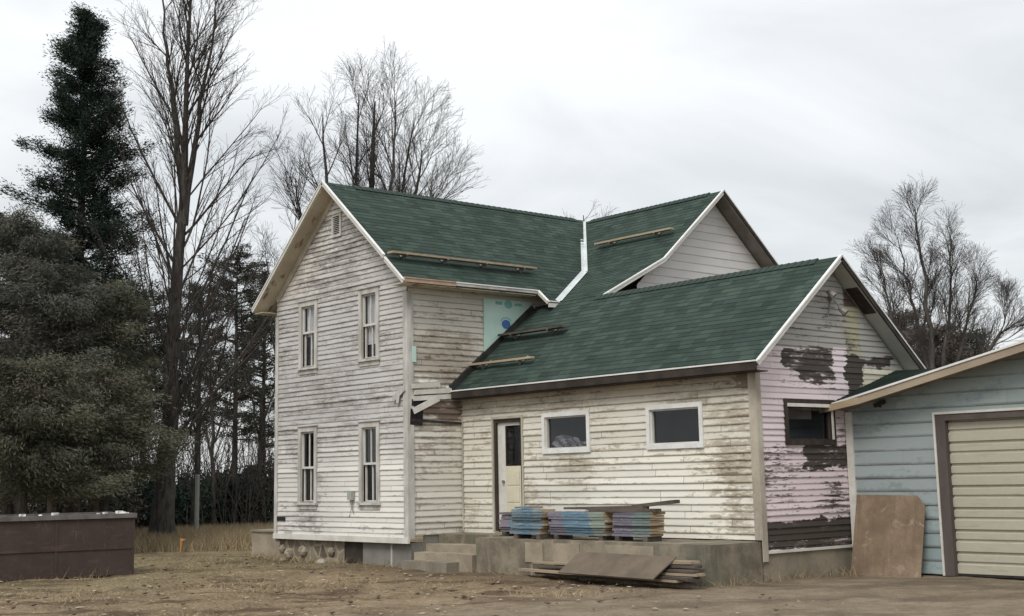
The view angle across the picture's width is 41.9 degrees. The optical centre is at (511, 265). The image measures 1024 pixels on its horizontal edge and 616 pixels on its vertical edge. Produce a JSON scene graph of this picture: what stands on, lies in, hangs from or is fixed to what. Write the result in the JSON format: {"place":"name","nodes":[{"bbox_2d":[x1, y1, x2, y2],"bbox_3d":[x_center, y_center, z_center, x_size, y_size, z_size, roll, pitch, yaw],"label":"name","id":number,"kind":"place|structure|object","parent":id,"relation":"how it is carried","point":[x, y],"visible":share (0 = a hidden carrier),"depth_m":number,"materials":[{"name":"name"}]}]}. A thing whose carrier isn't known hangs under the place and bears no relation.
{"place":"outdoors","nodes":[
{"label":"outdoors","id":0,"kind":"place"},
{"bbox_2d":[0,488,1023,615],"bbox_3d":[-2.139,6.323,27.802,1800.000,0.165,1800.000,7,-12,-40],"label":"ground","id":1,"kind":"structure","parent":0,"point":[932,595],"depth_m":20.93,"materials":[{"name":"brown soil"}]},
{"bbox_2d":[0,487,85,514],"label":"bush","id":2,"kind":"object","parent":1,"relation":"on","point":[30,510],"visible":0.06,"depth_m":45.44,"materials":[{"name":"green plant"}]},
{"bbox_2d":[0,212,87,512],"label":"conifer","id":3,"kind":"object","parent":1,"relation":"on","point":[2,276],"visible":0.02,"depth_m":43.40,"materials":[{"name":"green plant"}]},
{"bbox_2d":[0,511,136,580],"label":"dumpster","id":4,"kind":"object","parent":1,"relation":"on","point":[45,546],"visible":0.94,"depth_m":26.77,"materials":[{"name":"brown metal"}]},
{"bbox_2d":[0,201,149,514],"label":"conifer","id":5,"kind":"object","parent":1,"relation":"on","point":[19,238],"visible":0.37,"depth_m":40.28,"materials":[{"name":"green plant"}]},
{"bbox_2d":[0,350,152,513],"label":"conifer","id":6,"kind":"object","parent":1,"relation":"on","point":[29,398],"visible":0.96,"depth_m":34.03,"materials":[{"name":"green plant"}]},
{"bbox_2d":[0,256,169,513],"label":"conifer","id":7,"kind":"object","parent":1,"relation":"on","point":[54,283],"visible":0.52,"depth_m":38.60,"materials":[{"name":"green plant"}]},
{"bbox_2d":[33,481,150,528],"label":"bush","id":8,"kind":"object","parent":1,"relation":"on","point":[114,507],"visible":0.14,"depth_m":46.84,"materials":[{"name":"green plant"}]},
{"bbox_2d":[0,1,200,512],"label":"spruce tree","id":9,"kind":"object","parent":1,"relation":"on","point":[80,48],"visible":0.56,"depth_m":45.24,"materials":[{"name":"green plant"}]},
{"bbox_2d":[1,359,205,511],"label":"conifer","id":10,"kind":"object","parent":1,"relation":"on","point":[107,396],"visible":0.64,"depth_m":36.26,"materials":[{"name":"green plant"}]},
{"bbox_2d":[46,276,182,511],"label":"conifer","id":11,"kind":"object","parent":1,"relation":"on","point":[137,309],"visible":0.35,"depth_m":40.06,"materials":[{"name":"green plant"}]},
{"bbox_2d":[13,380,274,526],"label":"thicket","id":12,"kind":"object","parent":1,"relation":"on","point":[228,462],"visible":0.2,"depth_m":56.18,"materials":[{"name":"brown plant"}]},
{"bbox_2d":[109,469,191,527],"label":"bush","id":13,"kind":"object","parent":1,"relation":"on","point":[147,493],"visible":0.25,"depth_m":49.79,"materials":[{"name":"green plant"}]},
{"bbox_2d":[125,279,194,504],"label":"conifer","id":14,"kind":"object","parent":1,"relation":"on","point":[157,304],"visible":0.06,"depth_m":58.09,"materials":[{"name":"green plant"}]},
{"bbox_2d":[125,296,198,512],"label":"bare tree","id":15,"kind":"object","parent":1,"relation":"on","point":[153,375],"visible":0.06,"depth_m":48.19,"materials":[{"name":"brown plant"}]},
{"bbox_2d":[71,0,291,536],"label":"bare tree","id":16,"kind":"object","parent":1,"relation":"on","point":[163,511],"visible":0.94,"depth_m":45.14,"materials":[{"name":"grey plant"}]},
{"bbox_2d":[146,473,228,526],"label":"bush","id":17,"kind":"object","parent":1,"relation":"on","point":[206,510],"visible":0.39,"depth_m":54.70,"materials":[{"name":"green plant"}]},
{"bbox_2d":[194,475,199,531],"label":"metal post","id":18,"kind":"object","parent":1,"relation":"on","point":[197,487],"visible":0.77,"depth_m":46.95,"materials":[{"name":"metal"}]},
{"bbox_2d":[155,232,253,527],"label":"bare tree","id":19,"kind":"object","parent":1,"relation":"on","point":[197,430],"visible":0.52,"depth_m":50.50,"materials":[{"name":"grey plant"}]},
{"bbox_2d":[155,280,253,479],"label":"conifer","id":20,"kind":"object","parent":1,"relation":"on","point":[196,334],"visible":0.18,"depth_m":62.11,"materials":[{"name":"green plant"}]},
{"bbox_2d":[176,462,259,525],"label":"bush","id":21,"kind":"object","parent":1,"relation":"on","point":[227,514],"visible":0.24,"depth_m":57.37,"materials":[{"name":"green plant"}]},
{"bbox_2d":[180,279,270,525],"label":"bare tree","id":22,"kind":"object","parent":1,"relation":"on","point":[212,459],"visible":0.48,"depth_m":55.59,"materials":[{"name":"brown plant"}]},
{"bbox_2d":[184,239,275,524],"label":"conifer","id":23,"kind":"object","parent":1,"relation":"on","point":[241,254],"visible":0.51,"depth_m":58.72,"materials":[{"name":"green plant"}]},
{"bbox_2d":[207,464,273,523],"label":"bush","id":24,"kind":"object","parent":1,"relation":"on","point":[257,510],"visible":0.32,"depth_m":58.34,"materials":[{"name":"green plant"}]},
{"bbox_2d":[215,238,279,524],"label":"bare tree","id":25,"kind":"object","parent":1,"relation":"on","point":[261,423],"visible":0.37,"depth_m":58.71,"materials":[{"name":"brown plant"}]},
{"bbox_2d":[224,261,275,470],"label":"conifer","id":26,"kind":"object","parent":1,"relation":"on","point":[270,356],"visible":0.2,"depth_m":64.55,"materials":[{"name":"green plant"}]},
{"bbox_2d":[238,453,273,522],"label":"bush","id":27,"kind":"object","parent":1,"relation":"on","point":[263,465],"visible":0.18,"depth_m":60.52,"materials":[{"name":"green plant"}]},
{"bbox_2d":[250,529,279,558],"bbox_3d":[-5.411,7.003,33.257,1.586,0.858,1.720,7,-12,-40],"label":"concrete bulkhead","id":28,"kind":"object","parent":1,"relation":"on","point":[263,540],"visible":0.15,"depth_m":32.94,"materials":[{"name":"concrete"}]},
{"bbox_2d":[234,196,306,373],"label":"bare tree","id":29,"kind":"object","parent":1,"relation":"on","point":[272,340],"visible":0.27,"depth_m":57.71,"materials":[{"name":"brown plant"}]},
{"bbox_2d":[316,558,325,562],"bbox_3d":[-4.271,6.638,29.905,0.186,0.152,0.242,7,-12,-40],"label":"stone","id":30,"kind":"object","parent":1,"relation":"on","point":[320,560],"visible":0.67,"depth_m":29.85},
{"bbox_2d":[247,42,488,283],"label":"bare tree","id":31,"kind":"object","parent":1,"relation":"on","point":[398,184],"visible":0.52,"depth_m":50.75,"materials":[{"name":"grey plant"}]},
{"bbox_2d":[0,554,856,615],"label":"straw chips","id":32,"kind":"object","parent":1,"relation":"on","point":[317,600],"visible":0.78,"depth_m":22.08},
{"bbox_2d":[0,522,867,615],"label":"dead grass","id":33,"kind":"structure","parent":1,"relation":"on","point":[221,537],"depth_m":36.48,"materials":[{"name":"plant"}]},
{"bbox_2d":[0,554,877,615],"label":"earth clods","id":34,"kind":"object","parent":1,"relation":"on","point":[350,601],"visible":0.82,"depth_m":22.00,"materials":[{"name":"soil"}]},
{"bbox_2d":[402,532,762,586],"bbox_3d":[0.981,5.574,25.166,1.662,0.872,8.171,7,-12,-40],"label":"concrete porch","id":35,"kind":"object","parent":1,"relation":"on","point":[726,561],"visible":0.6,"depth_m":24.57,"materials":[{"name":"concrete"}]},
{"bbox_2d":[502,532,513,535],"bbox_3d":[-0.027,5.417,26.919,0.370,0.105,0.100,7,-12,-40],"label":"sleeper block","id":36,"kind":"object","parent":35,"relation":"on","point":[506,534],"depth_m":26.81,"materials":[{"name":"brown wood"}]},
{"bbox_2d":[514,534,530,537],"bbox_3d":[0.206,5.226,25.755,0.360,0.105,0.100,7,-12,-40],"label":"sleeper block","id":37,"kind":"object","parent":35,"relation":"on","point":[522,535],"depth_m":25.69,"materials":[{"name":"brown wood"}]},
{"bbox_2d":[510,531,549,533],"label":"painted board","id":38,"kind":"object","parent":37,"relation":"on","point":[528,532],"visible":0.77,"depth_m":25.40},
{"bbox_2d":[511,528,551,531],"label":"painted board","id":39,"kind":"object","parent":38,"relation":"on","point":[518,529],"visible":0.69,"depth_m":25.40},
{"bbox_2d":[511,525,549,528],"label":"painted board","id":40,"kind":"object","parent":39,"relation":"on","point":[532,527],"visible":0.74,"depth_m":25.33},
{"bbox_2d":[513,523,549,525],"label":"painted board","id":41,"kind":"object","parent":40,"relation":"on","point":[532,524],"visible":0.73,"depth_m":25.36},
{"bbox_2d":[512,520,550,522],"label":"painted board","id":42,"kind":"object","parent":41,"relation":"on","point":[530,521],"visible":0.72,"depth_m":25.40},
{"bbox_2d":[511,517,550,519],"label":"painted board","id":43,"kind":"object","parent":42,"relation":"on","point":[524,518],"visible":0.77,"depth_m":25.45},
{"bbox_2d":[512,515,547,517],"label":"painted board","id":44,"kind":"object","parent":43,"relation":"on","point":[534,516],"visible":0.72,"depth_m":25.35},
{"bbox_2d":[512,512,547,514],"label":"painted board","id":45,"kind":"object","parent":44,"relation":"on","point":[530,513],"visible":0.76,"depth_m":25.39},
{"bbox_2d":[511,509,554,511],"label":"painted board","id":46,"kind":"object","parent":45,"relation":"on","point":[530,510],"visible":0.89,"depth_m":25.42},
{"bbox_2d":[515,506,542,508],"bbox_3d":[0.322,4.667,25.741,0.300,0.035,0.480,7,-12,-42],"label":"plank","id":47,"kind":"object","parent":46,"relation":"on","point":[526,507],"visible":1,"depth_m":25.62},
{"bbox_2d":[536,534,553,539],"bbox_3d":[0.626,5.139,25.267,0.360,0.105,0.100,7,-12,-40],"label":"sleeper block","id":48,"kind":"object","parent":35,"relation":"on","point":[544,536],"depth_m":25.19,"materials":[{"name":"brown wood"}]},
{"bbox_2d":[554,535,572,539],"bbox_3d":[0.965,5.096,25.034,0.390,0.105,0.100,7,-12,-40],"label":"sleeper block","id":49,"kind":"object","parent":35,"relation":"on","point":[558,537],"depth_m":24.95,"materials":[{"name":"brown wood"}]},
{"bbox_2d":[550,532,613,535],"bbox_3d":[1.347,4.946,24.593,0.382,0.043,1.500,7,-12,-40],"label":"painted board","id":50,"kind":"object","parent":49,"relation":"on","point":[583,534],"visible":0.74,"depth_m":24.35,"materials":[{"name":"wood"}]},
{"bbox_2d":[548,529,613,532],"bbox_3d":[1.305,4.908,24.649,0.384,0.043,1.500,7,-12,-40],"label":"painted board","id":51,"kind":"object","parent":50,"relation":"on","point":[584,531],"visible":0.81,"depth_m":24.43,"materials":[{"name":"wood"}]},
{"bbox_2d":[549,527,611,529],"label":"painted board","id":52,"kind":"object","parent":51,"relation":"on","point":[569,528],"visible":0.74,"depth_m":24.56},
{"bbox_2d":[550,524,611,527],"bbox_3d":[1.333,4.809,24.640,0.382,0.045,1.500,7,-12,-40],"label":"painted board","id":53,"kind":"object","parent":52,"relation":"on","point":[583,526],"visible":0.77,"depth_m":24.39,"materials":[{"name":"wood"}]},
{"bbox_2d":[548,522,613,524],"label":"painted board","id":54,"kind":"object","parent":53,"relation":"on","point":[588,523],"visible":0.74,"depth_m":24.42,"materials":[{"name":"wood"}]},
{"bbox_2d":[551,519,612,521],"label":"painted board","id":55,"kind":"object","parent":54,"relation":"on","point":[558,520],"visible":0.71,"depth_m":24.54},
{"bbox_2d":[548,517,614,519],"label":"painted board","id":56,"kind":"object","parent":55,"relation":"on","point":[587,518],"visible":0.75,"depth_m":24.43,"materials":[{"name":"wood"}]},
{"bbox_2d":[547,514,615,516],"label":"painted board","id":57,"kind":"object","parent":56,"relation":"on","point":[579,515],"visible":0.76,"depth_m":24.50,"materials":[{"name":"wood"}]},
{"bbox_2d":[547,511,613,513],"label":"painted board","id":58,"kind":"object","parent":57,"relation":"on","point":[569,512],"visible":0.86,"depth_m":24.69,"materials":[{"name":"wood"}]},
{"bbox_2d":[555,509,586,510],"bbox_3d":[1.090,4.547,24.773,0.050,0.035,0.800,7,-12,-41],"label":"batten","id":59,"kind":"object","parent":58,"relation":"on","point":[570,509],"visible":1,"depth_m":24.73,"materials":[{"name":"white paint"}]},
{"bbox_2d":[563,505,648,509],"bbox_3d":[1.696,4.420,24.319,0.180,0.095,2.002,7,-12,-41],"label":"plank","id":60,"kind":"object","parent":58,"relation":"on","point":[620,507],"visible":0.9,"depth_m":24.08,"materials":[{"name":"wood"}]},
{"bbox_2d":[631,500,679,506],"bbox_3d":[2.526,4.207,23.540,0.150,0.145,1.006,7,-12,-42],"label":"plank","id":61,"kind":"object","parent":60,"relation":"on","point":[662,503],"visible":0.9,"depth_m":23.37,"materials":[{"name":"wood"}]},
{"bbox_2d":[599,536,614,540],"bbox_3d":[1.741,4.936,24.132,0.390,0.105,0.100,7,-12,-40],"label":"sleeper block","id":62,"kind":"object","parent":35,"relation":"on","point":[605,538],"depth_m":24.04,"materials":[{"name":"brown wood"}]},
{"bbox_2d":[615,536,632,540],"bbox_3d":[2.006,4.894,23.902,0.370,0.105,0.100,7,-12,-40],"label":"sleeper block","id":63,"kind":"object","parent":35,"relation":"on","point":[623,538],"depth_m":23.83,"materials":[{"name":"brown wood"}]},
{"bbox_2d":[612,533,663,536],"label":"painted board","id":64,"kind":"object","parent":63,"relation":"on","point":[637,535],"visible":0.82,"depth_m":23.42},
{"bbox_2d":[614,531,665,533],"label":"painted board","id":65,"kind":"object","parent":64,"relation":"on","point":[640,532],"visible":0.85,"depth_m":23.42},
{"bbox_2d":[612,528,663,530],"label":"painted board","id":66,"kind":"object","parent":65,"relation":"on","point":[637,529],"visible":0.88,"depth_m":23.49,"materials":[{"name":"wood"}]},
{"bbox_2d":[612,525,663,527],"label":"painted board","id":67,"kind":"object","parent":66,"relation":"on","point":[622,526],"visible":0.82,"depth_m":23.50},
{"bbox_2d":[613,523,664,525],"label":"painted board","id":68,"kind":"object","parent":67,"relation":"on","point":[639,524],"visible":0.85,"depth_m":23.42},
{"bbox_2d":[612,520,663,522],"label":"painted board","id":69,"kind":"object","parent":68,"relation":"on","point":[637,521],"visible":0.85,"depth_m":23.51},
{"bbox_2d":[613,517,664,519],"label":"painted board","id":70,"kind":"object","parent":69,"relation":"on","point":[626,518],"visible":0.82,"depth_m":23.50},
{"bbox_2d":[613,515,663,517],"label":"painted board","id":71,"kind":"object","parent":70,"relation":"on","point":[639,516],"visible":0.86,"depth_m":23.44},
{"bbox_2d":[614,512,664,514],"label":"painted board","id":72,"kind":"object","parent":71,"relation":"on","point":[636,513],"visible":0.81,"depth_m":23.48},
{"bbox_2d":[589,509,660,511],"bbox_3d":[2.003,4.380,23.857,0.160,0.065,1.602,7,-12,-43],"label":"plank","id":73,"kind":"object","parent":72,"relation":"on","point":[624,510],"visible":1,"depth_m":23.74,"materials":[{"name":"wood"}]},
{"bbox_2d":[643,536,661,541],"bbox_3d":[2.458,4.801,23.376,0.370,0.105,0.100,7,-12,-40],"label":"sleeper block","id":74,"kind":"object","parent":35,"relation":"on","point":[653,539],"depth_m":23.31,"materials":[{"name":"brown wood"}]},
{"bbox_2d":[251,180,925,581],"bbox_3d":[2.663,2.431,30.857,11.499,8.990,14.465,7,-12,-40],"label":"farmhouse","id":75,"kind":"object","parent":1,"relation":"on","point":[705,358],"visible":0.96,"depth_m":28.48,"materials":[{"name":"white wood"}]},
{"bbox_2d":[295,425,317,508],"bbox_3d":[-4.547,4.728,31.290,0.680,1.930,0.876,7,-12,-40],"label":"window","id":76,"kind":"structure","parent":75,"relation":"in","point":[307,434],"depth_m":31.31,"materials":[{"name":"white paint"}]},
{"bbox_2d":[296,298,318,374],"bbox_3d":[-4.607,1.716,31.772,0.680,1.755,0.876,7,-12,-40],"label":"window","id":77,"kind":"structure","parent":75,"relation":"in","point":[308,310],"depth_m":31.78,"materials":[{"name":"white paint"}]},
{"bbox_2d":[356,285,380,366],"bbox_3d":[-2.964,1.378,29.865,0.680,1.755,0.850,7,-12,-40],"label":"window","id":78,"kind":"structure","parent":75,"relation":"in","point":[368,297],"depth_m":29.86,"materials":[{"name":"white paint"}]},
{"bbox_2d":[356,420,380,509],"bbox_3d":[-2.905,4.390,29.383,0.680,1.930,0.850,7,-12,-40],"label":"window","id":79,"kind":"structure","parent":75,"relation":"in","point":[368,430],"depth_m":29.41,"materials":[{"name":"white paint"}]},
{"bbox_2d":[387,250,536,272],"bbox_3d":[-1.105,-0.073,30.035,4.120,0.215,0.390,7,-12,-40],"label":"scaffold plank","id":80,"kind":"object","parent":75,"relation":"on","point":[479,262],"visible":1,"depth_m":29.79,"materials":[{"name":"wood"}]},
{"bbox_2d":[468,355,534,368],"bbox_3d":[-0.176,2.095,28.843,0.325,0.210,2.100,7,-12,-40],"label":"scaffold plank","id":81,"kind":"object","parent":75,"relation":"on","point":[481,364],"visible":1,"depth_m":28.64,"materials":[{"name":"brown wood"}]},
{"bbox_2d":[491,415,524,531],"bbox_3d":[0.221,4.387,28.127,0.835,2.400,1.020,7,-12,-40],"label":"door","id":82,"kind":"structure","parent":75,"relation":"in","point":[507,438],"depth_m":28.11,"materials":[{"name":"white wood"}]},
{"bbox_2d":[498,325,567,338],"bbox_3d":[0.505,1.470,29.394,0.408,0.210,2.080,7,-12,-40],"label":"scaffold plank","id":83,"kind":"object","parent":75,"relation":"on","point":[549,329],"visible":1,"depth_m":29.23,"materials":[{"name":"wood"}]},
{"bbox_2d":[541,410,590,453],"bbox_3d":[1.337,3.363,26.854,0.745,0.817,1.399,7,-12,-40],"label":"window","id":84,"kind":"structure","parent":75,"relation":"in","point":[569,431],"depth_m":27.07,"materials":[{"name":"white glass"}]},
{"bbox_2d":[594,227,673,245],"bbox_3d":[3.039,-0.680,32.835,0.339,0.218,2.600,7,-12,-40],"label":"scaffold plank","id":85,"kind":"object","parent":75,"relation":"on","point":[655,232],"visible":1,"depth_m":32.66,"materials":[{"name":"brown wood"}]},
{"bbox_2d":[645,401,704,449],"bbox_3d":[3.235,2.972,24.649,0.745,0.817,1.396,7,-12,-40],"label":"window","id":86,"kind":"structure","parent":75,"relation":"in","point":[676,425],"depth_m":24.99,"materials":[{"name":"white glass"}]},
{"bbox_2d":[783,398,836,444],"bbox_3d":[5.120,2.856,24.181,1.440,0.815,0.760,7,-12,-40],"label":"window","id":87,"kind":"structure","parent":75,"relation":"in","point":[804,424],"depth_m":24.33,"materials":[{"name":"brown wood"}]},
{"bbox_2d":[563,201,617,220],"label":"bare tree","id":88,"kind":"object","parent":1,"relation":"on","point":[608,213],"visible":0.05,"depth_m":61.01,"materials":[{"name":"grey plant"}]},
{"bbox_2d":[535,572,696,585],"bbox_3d":[1.692,5.392,23.037,0.180,0.050,4.157,5,-11,-35],"label":"loose board","id":89,"kind":"object","parent":1,"relation":"on","point":[686,583],"visible":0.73,"depth_m":22.54,"materials":[{"name":"brown wood"}]},
{"bbox_2d":[518,568,682,582],"bbox_3d":[1.429,5.375,23.180,0.140,0.040,4.411,5,-11,-34],"label":"loose board","id":90,"kind":"object","parent":89,"relation":"on","point":[556,572],"visible":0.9,"depth_m":23.33,"materials":[{"name":"brown wood"}]},
{"bbox_2d":[537,565,563,567],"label":"loose board","id":91,"kind":"object","parent":90,"relation":"on","point":[549,566],"visible":0.43,"depth_m":24.42,"materials":[{"name":"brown wood"}]},
{"bbox_2d":[533,561,567,564],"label":"loose board","id":92,"kind":"object","parent":91,"relation":"on","point":[544,562],"visible":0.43,"depth_m":24.47,"materials":[{"name":"brown wood"}]},
{"bbox_2d":[656,575,699,579],"bbox_3d":[2.608,5.054,21.642,0.300,0.040,0.910,7,-12,-40],"label":"loose board","id":93,"kind":"object","parent":90,"relation":"on","point":[676,577],"visible":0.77,"depth_m":21.44,"materials":[{"name":"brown wood"}]},
{"bbox_2d":[659,572,704,576],"bbox_3d":[2.703,4.997,21.615,0.220,0.040,0.892,8,-13,-44],"label":"loose board","id":94,"kind":"object","parent":93,"relation":"on","point":[683,574],"visible":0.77,"depth_m":21.43,"materials":[{"name":"brown wood"}]},
{"bbox_2d":[662,568,704,572],"bbox_3d":[2.674,4.966,21.748,0.300,0.050,0.962,8,-13,-43],"label":"loose board","id":95,"kind":"object","parent":94,"relation":"on","point":[683,570],"visible":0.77,"depth_m":21.51,"materials":[{"name":"brown wood"}]},
{"bbox_2d":[667,564,701,568],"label":"loose board","id":96,"kind":"object","parent":95,"relation":"on","point":[683,566],"visible":0.77,"depth_m":21.56,"materials":[{"name":"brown wood"}]},
{"bbox_2d":[671,560,699,563],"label":"loose board","id":97,"kind":"object","parent":96,"relation":"on","point":[683,562],"visible":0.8,"depth_m":21.59,"materials":[{"name":"brown wood"}]},
{"bbox_2d":[558,552,676,579],"bbox_3d":[1.745,5.075,22.586,0.511,0.356,2.471,6,-11,-37],"label":"plywood sheet","id":98,"kind":"object","parent":97,"relation":"on","point":[642,567],"visible":1,"depth_m":22.51,"materials":[{"name":"wood"}]},
{"bbox_2d":[851,495,925,576],"bbox_3d":[6.604,4.751,23.465,0.321,1.422,1.440,7,-12,-40],"label":"plywood sheet","id":99,"kind":"object","parent":1,"relation":"on","point":[888,539],"visible":1,"depth_m":23.44,"materials":[{"name":"wood"}]},
{"bbox_2d":[885,304,934,363],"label":"bushy tree","id":100,"kind":"object","parent":1,"relation":"on","point":[905,323],"visible":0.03,"depth_m":63.22,"materials":[{"name":"brown plant"}]},
{"bbox_2d":[819,340,1023,578],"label":"garage","id":101,"kind":"structure","parent":1,"relation":"on","point":[945,444],"depth_m":22.84,"materials":[{"name":"blue"}]},
{"bbox_2d":[948,417,1023,578],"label":"overhead door","id":102,"kind":"structure","parent":101,"relation":"in","point":[987,455],"depth_m":22.40,"materials":[{"name":"beige metal"}]},
{"bbox_2d":[842,170,1023,368],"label":"bare tree","id":103,"kind":"object","parent":1,"relation":"on","point":[929,284],"visible":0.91,"depth_m":53.73,"materials":[{"name":"grey plant"}]},
{"bbox_2d":[901,320,978,367],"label":"bushy tree","id":104,"kind":"object","parent":1,"relation":"on","point":[953,345],"visible":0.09,"depth_m":60.64,"materials":[{"name":"brown plant"}]},
{"bbox_2d":[938,326,997,365],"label":"bushy tree","id":105,"kind":"object","parent":1,"relation":"on","point":[974,344],"visible":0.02,"depth_m":61.27,"materials":[{"name":"brown plant"}]},
{"bbox_2d":[0,0,1023,483],"label":"sky","id":106,"kind":"structure","parent":0,"point":[809,115],"materials":[{"name":"white"}]},
{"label":"painted board","id":107,"kind":"object","parent":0,"visible":0},
{"bbox_2d":[499,524,516,526],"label":"painted board","id":108,"kind":"object","parent":107,"relation":"on","point":[505,525],"visible":0.16,"depth_m":26.77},
{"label":"painted board","id":109,"kind":"object","parent":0,"visible":0},
{"bbox_2d":[499,519,511,521],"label":"painted board","id":110,"kind":"object","parent":109,"relation":"on","point":[505,520],"visible":0.14,"depth_m":26.84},
{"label":"painted board","id":111,"kind":"object","parent":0,"visible":0},
{"bbox_2d":[499,512,515,514],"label":"painted board","id":112,"kind":"object","parent":111,"relation":"on","point":[505,513],"visible":0.14,"depth_m":26.80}
]}

